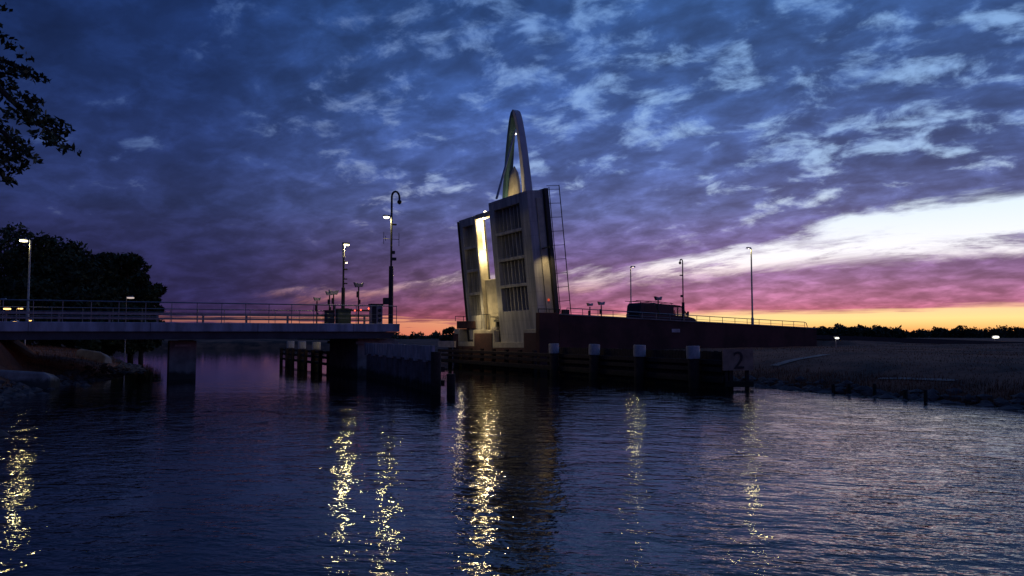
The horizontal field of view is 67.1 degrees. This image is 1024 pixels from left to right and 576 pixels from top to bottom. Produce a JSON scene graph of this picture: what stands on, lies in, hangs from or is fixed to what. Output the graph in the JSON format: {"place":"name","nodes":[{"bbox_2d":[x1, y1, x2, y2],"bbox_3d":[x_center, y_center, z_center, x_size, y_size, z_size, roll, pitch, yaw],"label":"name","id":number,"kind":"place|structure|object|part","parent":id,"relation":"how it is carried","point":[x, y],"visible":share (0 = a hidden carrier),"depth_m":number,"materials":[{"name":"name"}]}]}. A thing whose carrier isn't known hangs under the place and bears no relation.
{"place":"outdoors","nodes":[
{"label":"outdoors","id":0,"kind":"place"},
{"bbox_2d":[0,348,1023,575],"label":"water","id":1,"kind":"structure","parent":0,"point":[245,462],"depth_m":14.61,"materials":[{"name":"blue liquid"}]},
{"bbox_2d":[167,340,196,379],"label":"bridge column","id":2,"kind":"structure","parent":1,"relation":"in","point":[181,359],"depth_m":47.62,"materials":[{"name":"concrete"}]},
{"bbox_2d":[280,348,329,370],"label":"channel fender","id":3,"kind":"object","parent":1,"relation":"in","point":[313,356],"visible":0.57,"depth_m":66.07,"materials":[{"name":"brown wood"}]},
{"bbox_2d":[287,341,293,363],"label":"fender post","id":4,"kind":"object","parent":3,"relation":"attached to","point":[290,344],"visible":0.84,"depth_m":74.32,"materials":[{"name":"brown paint"}]},
{"bbox_2d":[298,341,305,364],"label":"fender post","id":5,"kind":"object","parent":3,"relation":"attached to","point":[302,345],"visible":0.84,"depth_m":69.94,"materials":[{"name":"brown paint"}]},
{"bbox_2d":[312,342,320,366],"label":"fender post","id":6,"kind":"object","parent":3,"relation":"attached to","point":[316,346],"visible":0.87,"depth_m":65.59,"materials":[{"name":"brown paint"}]},
{"bbox_2d":[327,339,398,375],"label":"bridge pier","id":7,"kind":"structure","parent":1,"relation":"in","point":[347,356],"depth_m":53.64,"materials":[{"name":"concrete"}]},
{"bbox_2d":[0,321,399,339],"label":"fixed bridge span","id":8,"kind":"object","parent":7,"relation":"on","point":[79,330],"visible":1,"depth_m":46.42,"materials":[{"name":"concrete"}]},
{"bbox_2d":[19,238,30,321],"bbox_3d":[-33.322,-0.402,52.756,0.755,5.981,0.476,2,-4,-28],"label":"street lamp","id":9,"kind":"object","parent":8,"relation":"on","point":[28,288],"visible":0.86,"depth_m":52.85,"materials":[{"name":"metal"}]},
{"bbox_2d":[0,306,323,322],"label":"bridge railing","id":10,"kind":"object","parent":8,"relation":"on","point":[157,308],"visible":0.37,"depth_m":56.80,"materials":[{"name":"metal"}]},
{"bbox_2d":[0,311,368,323],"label":"guard rail","id":11,"kind":"object","parent":8,"relation":"on","point":[6,317],"visible":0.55,"depth_m":48.97,"materials":[{"name":"metal"}]},
{"bbox_2d":[0,299,396,323],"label":"bridge railing","id":12,"kind":"object","parent":8,"relation":"on","point":[245,317],"visible":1,"depth_m":46.77,"materials":[{"name":"metal"}]},
{"bbox_2d":[313,297,320,322],"bbox_3d":[-15.054,1.835,59.555,0.554,2.250,0.280,2,-4,-28],"label":"signal post","id":13,"kind":"object","parent":8,"relation":"on","point":[316,300],"visible":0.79,"depth_m":59.50,"materials":[{"name":"metal"}]},
{"bbox_2d":[325,291,332,309],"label":"signal post","id":14,"kind":"object","parent":8,"relation":"on","point":[327,293],"visible":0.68,"depth_m":58.95,"materials":[{"name":"metal"}]},
{"bbox_2d":[323,310,334,322],"bbox_3d":[-12.505,2.010,52.900,0.700,0.983,0.600,2,-4,-28],"label":"switch cabinet","id":15,"kind":"object","parent":8,"relation":"on","point":[329,316],"visible":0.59,"depth_m":52.68,"materials":[{"name":"metal"}]},
{"bbox_3d":[-12.383,2.031,52.670,0.500,0.753,0.012,2,-4,-28],"label":"door","id":16,"kind":"part","parent":15,"relation":"part of","materials":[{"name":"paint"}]},
{"bbox_2d":[328,290,338,309],"bbox_3d":[-13.436,1.506,58.169,0.764,2.736,0.280,2,-4,-28],"label":"signal post","id":17,"kind":"object","parent":8,"relation":"on","point":[334,292],"visible":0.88,"depth_m":58.10,"materials":[{"name":"metal"}]},
{"bbox_2d":[336,308,351,322],"bbox_3d":[-11.607,1.971,53.156,1.050,1.092,0.600,2,-4,-28],"label":"switch cabinet","id":18,"kind":"object","parent":8,"relation":"on","point":[343,315],"visible":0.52,"depth_m":52.91,"materials":[{"name":"metal"}]},
{"bbox_3d":[-11.485,1.992,52.926,0.850,0.862,0.012,2,-4,-28],"label":"door","id":19,"kind":"part","parent":18,"relation":"part of","materials":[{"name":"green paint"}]},
{"bbox_2d":[341,242,349,307],"bbox_3d":[-12.792,-0.296,59.192,0.570,6.419,0.285,2,-4,-28],"label":"lamp mast","id":20,"kind":"object","parent":8,"relation":"on","point":[344,244],"visible":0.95,"depth_m":59.12,"materials":[{"name":"metal"}]},
{"bbox_2d":[353,282,363,323],"bbox_3d":[-10.714,1.086,53.858,0.694,2.945,0.280,2,-4,-28],"label":"signal post","id":21,"kind":"object","parent":8,"relation":"on","point":[358,285],"visible":0.98,"depth_m":53.80,"materials":[{"name":"metal"}]},
{"bbox_2d":[368,304,382,323],"bbox_3d":[-9.353,1.798,53.004,0.880,1.420,0.710,2,-4,-28],"label":"barrier housing","id":22,"kind":"object","parent":8,"relation":"on","point":[372,309],"visible":0.62,"depth_m":52.75,"materials":[{"name":"paint"}]},
{"bbox_2d":[372,306,375,323],"bbox_3d":[-9.387,1.835,52.640,0.320,1.200,0.010,2,-4,-28],"label":"door panel","id":23,"kind":"structure","parent":22,"relation":"in","point":[373,307],"depth_m":52.63,"materials":[{"name":"paint"}]},
{"bbox_2d":[383,190,401,323],"bbox_3d":[-8.303,-2.168,53.418,1.340,9.287,0.390,2,-4,-28],"label":"camera mast","id":24,"kind":"object","parent":8,"relation":"on","point":[388,301],"visible":1,"depth_m":53.21,"materials":[{"name":"metal"}]},
{"bbox_2d":[364,343,454,394],"bbox_3d":[-6.311,4.985,43.046,0.994,3.735,17.458,1,-4,-22],"label":"channel fender","id":25,"kind":"object","parent":1,"relation":"in","point":[419,367],"visible":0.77,"depth_m":40.50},
{"bbox_2d":[453,314,535,370],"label":"bascule pier","id":26,"kind":"structure","parent":1,"relation":"in","point":[487,340],"depth_m":64.79,"materials":[{"name":"beige concrete"}]},
{"bbox_2d":[495,109,531,198],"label":"bridge pylon","id":27,"kind":"object","parent":26,"relation":"on","point":[511,180],"visible":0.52,"depth_m":66.34,"materials":[{"name":"grey metal"}]},
{"bbox_2d":[457,185,570,341],"bbox_3d":[0.067,-1.338,63.854,2.850,12.320,14.620,-5,-1,-28],"label":"bascule leaf","id":28,"kind":"object","parent":26,"relation":"on","point":[516,293],"visible":0.79,"depth_m":61.62,"materials":[{"name":"grey paint"}]},
{"bbox_2d":[438,341,733,388],"bbox_3d":[2.108,5.745,55.121,0.640,3.700,37.210,2,-4,-28],"label":"channel fender","id":29,"kind":"object","parent":1,"relation":"in","point":[670,367],"visible":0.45,"depth_m":47.08,"materials":[{"name":"brown wood"}]},
{"bbox_2d":[722,349,753,388],"bbox_3d":[11.340,4.832,38.820,1.600,3.520,0.278,1,-4,-8],"label":"number board","id":30,"kind":"object","parent":29,"relation":"attached to","point":[737,359],"visible":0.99,"depth_m":38.76,"materials":[{"name":"paint"}]},
{"bbox_2d":[847,383,850,393],"bbox_3d":[15.588,5.254,35.655,0.145,1.692,0.163,1,-4,-22],"label":"mooring stake","id":31,"kind":"object","parent":1,"relation":"in","point":[849,387],"visible":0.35,"depth_m":35.64,"materials":[{"name":"brown wood"}]},
{"bbox_2d":[873,383,875,395],"bbox_3d":[16.196,5.145,34.459,0.146,1.762,0.157,1,-4,-22],"label":"mooring stake","id":32,"kind":"object","parent":1,"relation":"in","point":[874,388],"visible":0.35,"depth_m":34.45,"materials":[{"name":"brown wood"}]},
{"bbox_2d":[903,389,907,399],"bbox_3d":[16.645,5.105,32.658,0.182,1.623,0.200,-1,-4,22],"label":"mooring stake","id":33,"kind":"object","parent":1,"relation":"in","point":[905,393],"visible":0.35,"depth_m":32.63,"materials":[{"name":"brown wood"}]},
{"bbox_2d":[923,390,927,401],"bbox_3d":[16.860,4.996,31.463,0.174,1.693,0.146,1,-4,-22],"label":"mooring stake","id":34,"kind":"object","parent":1,"relation":"in","point":[925,396],"visible":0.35,"depth_m":31.45,"materials":[{"name":"brown wood"}]},
{"bbox_2d":[0,336,1023,405],"bbox_3d":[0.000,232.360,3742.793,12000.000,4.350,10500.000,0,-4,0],"label":"ground","id":35,"kind":"structure","parent":0,"point":[13,353],"depth_m":44.56,"materials":[{"name":"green plant"}]},
{"bbox_2d":[0,221,35,283],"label":"tree","id":36,"kind":"object","parent":35,"relation":"on","point":[16,233],"visible":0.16,"depth_m":97.52,"materials":[{"name":"green plant"}]},
{"bbox_2d":[0,226,35,286],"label":"tree","id":37,"kind":"object","parent":35,"relation":"on","point":[3,243],"visible":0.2,"depth_m":91.44,"materials":[{"name":"green plant"}]},
{"bbox_2d":[0,370,59,388],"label":"revetment block","id":38,"kind":"structure","parent":35,"relation":"on","point":[42,380],"depth_m":39.04,"materials":[{"name":"concrete"}]},
{"bbox_2d":[0,276,72,346],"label":"tree","id":39,"kind":"object","parent":35,"relation":"on","point":[40,289],"visible":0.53,"depth_m":82.45,"materials":[{"name":"green plant"}]},
{"bbox_2d":[0,2,81,187],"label":"tree","id":40,"kind":"object","parent":35,"relation":"on","point":[27,117],"visible":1,"depth_m":9.09,"materials":[{"name":"green plant"}]},
{"bbox_2d":[0,230,91,345],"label":"tree","id":41,"kind":"object","parent":35,"relation":"on","point":[45,264],"visible":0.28,"depth_m":87.75,"materials":[{"name":"green plant"}]},
{"bbox_2d":[0,340,124,388],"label":"bank grass","id":42,"kind":"structure","parent":35,"relation":"on","point":[68,349],"depth_m":54.66,"materials":[{"name":"green plant"}]},
{"bbox_2d":[33,245,97,347],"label":"tree","id":43,"kind":"object","parent":35,"relation":"on","point":[90,256],"visible":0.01,"depth_m":92.45,"materials":[{"name":"green plant"}]},
{"bbox_2d":[0,356,153,436],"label":"bank stones","id":44,"kind":"object","parent":35,"relation":"on","point":[18,389],"visible":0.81,"depth_m":45.52,"materials":[{"name":"grey stone"}]},
{"bbox_2d":[45,257,115,348],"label":"tree","id":45,"kind":"object","parent":35,"relation":"on","point":[87,274],"visible":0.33,"depth_m":85.82,"materials":[{"name":"green plant"}]},
{"bbox_2d":[76,349,111,362],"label":"revetment block","id":46,"kind":"structure","parent":35,"relation":"on","point":[97,356],"depth_m":56.96,"materials":[{"name":"concrete"}]},
{"bbox_2d":[95,252,122,356],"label":"tree","id":47,"kind":"object","parent":35,"relation":"on","point":[106,258],"visible":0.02,"depth_m":91.83,"materials":[{"name":"green plant"}]},
{"bbox_2d":[69,285,150,355],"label":"tree","id":48,"kind":"object","parent":35,"relation":"on","point":[106,347],"visible":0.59,"depth_m":82.58,"materials":[{"name":"green plant"}]},
{"bbox_2d":[124,296,133,360],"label":"street lamp","id":49,"kind":"object","parent":35,"relation":"on","point":[130,297],"visible":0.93,"depth_m":75.92,"materials":[{"name":"metal"}]},
{"bbox_2d":[99,251,165,358],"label":"tree","id":50,"kind":"object","parent":35,"relation":"on","point":[126,265],"visible":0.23,"depth_m":89.17,"materials":[{"name":"green plant"}]},
{"bbox_2d":[119,271,167,359],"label":"tree","id":51,"kind":"object","parent":35,"relation":"on","point":[146,291],"visible":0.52,"depth_m":85.57,"materials":[{"name":"green plant"}]},
{"bbox_2d":[297,330,452,339],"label":"distant wood","id":52,"kind":"object","parent":35,"relation":"on","point":[435,335],"visible":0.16,"depth_m":186.71,"materials":[{"name":"green plant"}]},
{"bbox_2d":[439,326,454,340],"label":"tree","id":53,"kind":"object","parent":35,"relation":"on","point":[449,330],"visible":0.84,"depth_m":148.56,"materials":[{"name":"green plant"}]},
{"bbox_2d":[549,343,558,375],"bbox_3d":[2.861,5.639,52.261,0.706,3.760,0.706,1,-4,-28],"label":"fender post","id":54,"kind":"object","parent":35,"relation":"on","point":[554,352],"visible":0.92,"depth_m":52.05,"materials":[{"name":"brown paint"}]},
{"bbox_2d":[588,344,599,378],"bbox_3d":[5.084,5.385,48.127,0.706,3.760,0.706,3,-3,-28],"label":"fender post","id":55,"kind":"object","parent":35,"relation":"on","point":[594,352],"visible":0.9,"depth_m":47.90,"materials":[{"name":"brown paint"}]},
{"bbox_2d":[633,345,645,382],"bbox_3d":[7.260,5.135,44.056,0.706,3.760,0.706,3,-4,-28],"label":"fender post","id":56,"kind":"object","parent":35,"relation":"on","point":[639,353],"visible":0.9,"depth_m":43.84,"materials":[{"name":"brown paint"}]},
{"bbox_2d":[536,309,816,371],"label":"approach ramp","id":57,"kind":"structure","parent":35,"relation":"on","point":[565,328],"depth_m":62.16,"materials":[{"name":"concrete"}]},
{"bbox_2d":[586,303,592,314],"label":"signal post","id":58,"kind":"object","parent":57,"relation":"on","point":[589,311],"visible":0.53,"depth_m":63.58,"materials":[{"name":"metal"}]},
{"bbox_2d":[597,302,604,315],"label":"signal post","id":59,"kind":"object","parent":57,"relation":"on","point":[601,304],"visible":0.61,"depth_m":64.12,"materials":[{"name":"metal"}]},
{"bbox_2d":[630,266,634,302],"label":"street lamp","id":60,"kind":"object","parent":57,"relation":"on","point":[630,284],"visible":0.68,"depth_m":77.36,"materials":[{"name":"metal"}]},
{"bbox_2d":[654,296,661,318],"bbox_3d":[12.059,1.924,63.721,0.694,2.451,0.280,2,-4,-28],"label":"signal post","id":61,"kind":"object","parent":57,"relation":"on","point":[658,299],"visible":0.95,"depth_m":63.66,"materials":[{"name":"metal"}]},
{"bbox_2d":[625,300,695,320],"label":"van","id":62,"kind":"object","parent":57,"relation":"on","point":[650,307],"visible":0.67,"depth_m":67.68,"materials":[{"name":"black paint"}]},
{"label":"side window","id":63,"kind":"part","parent":62,"relation":"part of","materials":[{"name":"black glass"}]},
{"bbox_2d":[679,259,684,319],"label":"camera mast","id":64,"kind":"object","parent":57,"relation":"on","point":[683,306],"visible":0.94,"depth_m":65.13,"materials":[{"name":"metal"}]},
{"bbox_2d":[568,308,807,326],"bbox_3d":[15.713,2.923,65.047,26.173,2.101,0.078,2,-4,-28],"label":"ramp railing","id":65,"kind":"object","parent":57,"relation":"on","point":[627,315],"visible":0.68,"depth_m":64.29,"materials":[{"name":"metal"}]},
{"bbox_2d":[746,247,753,323],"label":"street lamp","id":66,"kind":"object","parent":57,"relation":"on","point":[752,318],"visible":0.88,"depth_m":69.84,"materials":[{"name":"metal"}]},
{"bbox_2d":[686,346,699,387],"bbox_3d":[9.437,4.883,39.968,0.706,3.760,0.706,0,-5,-28],"label":"fender post","id":67,"kind":"object","parent":35,"relation":"on","point":[693,355],"visible":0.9,"depth_m":39.76,"materials":[{"name":"brown paint"}]},
{"bbox_2d":[833,336,838,347],"bbox_3d":[26.046,4.747,61.949,0.360,1.732,0.472,0,-4,0],"label":"field floodlight","id":68,"kind":"object","parent":35,"relation":"on","point":[836,337],"visible":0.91,"depth_m":62.09,"materials":[{"name":"metal"}]},
{"bbox_2d":[846,326,864,336],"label":"tree","id":69,"kind":"object","parent":35,"relation":"on","point":[857,332],"visible":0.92,"depth_m":277.56,"materials":[{"name":"green plant"}]},
{"bbox_2d":[733,375,1023,409],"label":"bank stones","id":70,"kind":"object","parent":35,"relation":"on","point":[856,391],"visible":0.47,"depth_m":33.34,"materials":[{"name":"grey stone"}]},
{"bbox_2d":[733,363,1023,405],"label":"reeds","id":71,"kind":"object","parent":35,"relation":"on","point":[894,376],"visible":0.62,"depth_m":35.65,"materials":[{"name":"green plant"}]},
{"bbox_2d":[874,326,899,336],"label":"tree","id":72,"kind":"object","parent":35,"relation":"on","point":[886,332],"visible":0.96,"depth_m":279.46,"materials":[{"name":"green plant"}]},
{"bbox_2d":[813,323,1023,337],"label":"distant wood","id":73,"kind":"object","parent":35,"relation":"on","point":[837,329],"visible":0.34,"depth_m":321.18,"materials":[{"name":"green plant"}]},
{"bbox_2d":[931,326,943,335],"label":"tree","id":74,"kind":"object","parent":35,"relation":"on","point":[935,331],"visible":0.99,"depth_m":298.41,"materials":[{"name":"green plant"}]},
{"bbox_2d":[955,325,970,337],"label":"tree","id":75,"kind":"object","parent":35,"relation":"on","point":[960,327],"visible":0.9,"depth_m":319.38,"materials":[{"name":"green plant"}]},
{"bbox_2d":[963,326,977,337],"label":"tree","id":76,"kind":"object","parent":35,"relation":"on","point":[971,333],"visible":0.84,"depth_m":309.35,"materials":[{"name":"green plant"}]},
{"bbox_2d":[972,327,996,337],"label":"tree","id":77,"kind":"object","parent":35,"relation":"on","point":[984,332],"visible":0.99,"depth_m":298.53,"materials":[{"name":"green plant"}]},
{"bbox_2d":[987,328,1004,337],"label":"tree","id":78,"kind":"object","parent":35,"relation":"on","point":[998,332],"visible":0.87,"depth_m":298.31,"materials":[{"name":"green plant"}]},
{"bbox_2d":[996,325,1014,336],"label":"tree","id":79,"kind":"object","parent":35,"relation":"on","point":[1004,328],"visible":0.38,"depth_m":308.95,"materials":[{"name":"green plant"}]},
{"bbox_2d":[1005,326,1023,337],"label":"tree","id":80,"kind":"object","parent":35,"relation":"on","point":[1011,332],"visible":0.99,"depth_m":299.36,"materials":[{"name":"green plant"}]},
{"bbox_2d":[1013,327,1023,337],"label":"tree","id":81,"kind":"object","parent":35,"relation":"on","point":[1020,329],"visible":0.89,"depth_m":299.51,"materials":[{"name":"green plant"}]},
{"bbox_2d":[0,0,1023,335],"label":"sky","id":82,"kind":"structure","parent":0,"point":[867,155],"materials":[{"name":"blue"}]},
{"bbox_2d":[772,354,828,365],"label":"path","id":83,"kind":"structure","parent":0,"point":[783,362],"depth_m":46.03,"materials":[{"name":"grey concrete"}]},
{"bbox_2d":[880,377,957,380],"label":"footpath","id":84,"kind":"structure","parent":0,"point":[919,379],"depth_m":35.20,"materials":[{"name":"grey concrete"}]},
{"bbox_2d":[817,335,1023,343],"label":"road","id":85,"kind":"structure","parent":0,"point":[886,339],"depth_m":83.03,"materials":[{"name":"grey asphalt"}]}
]}

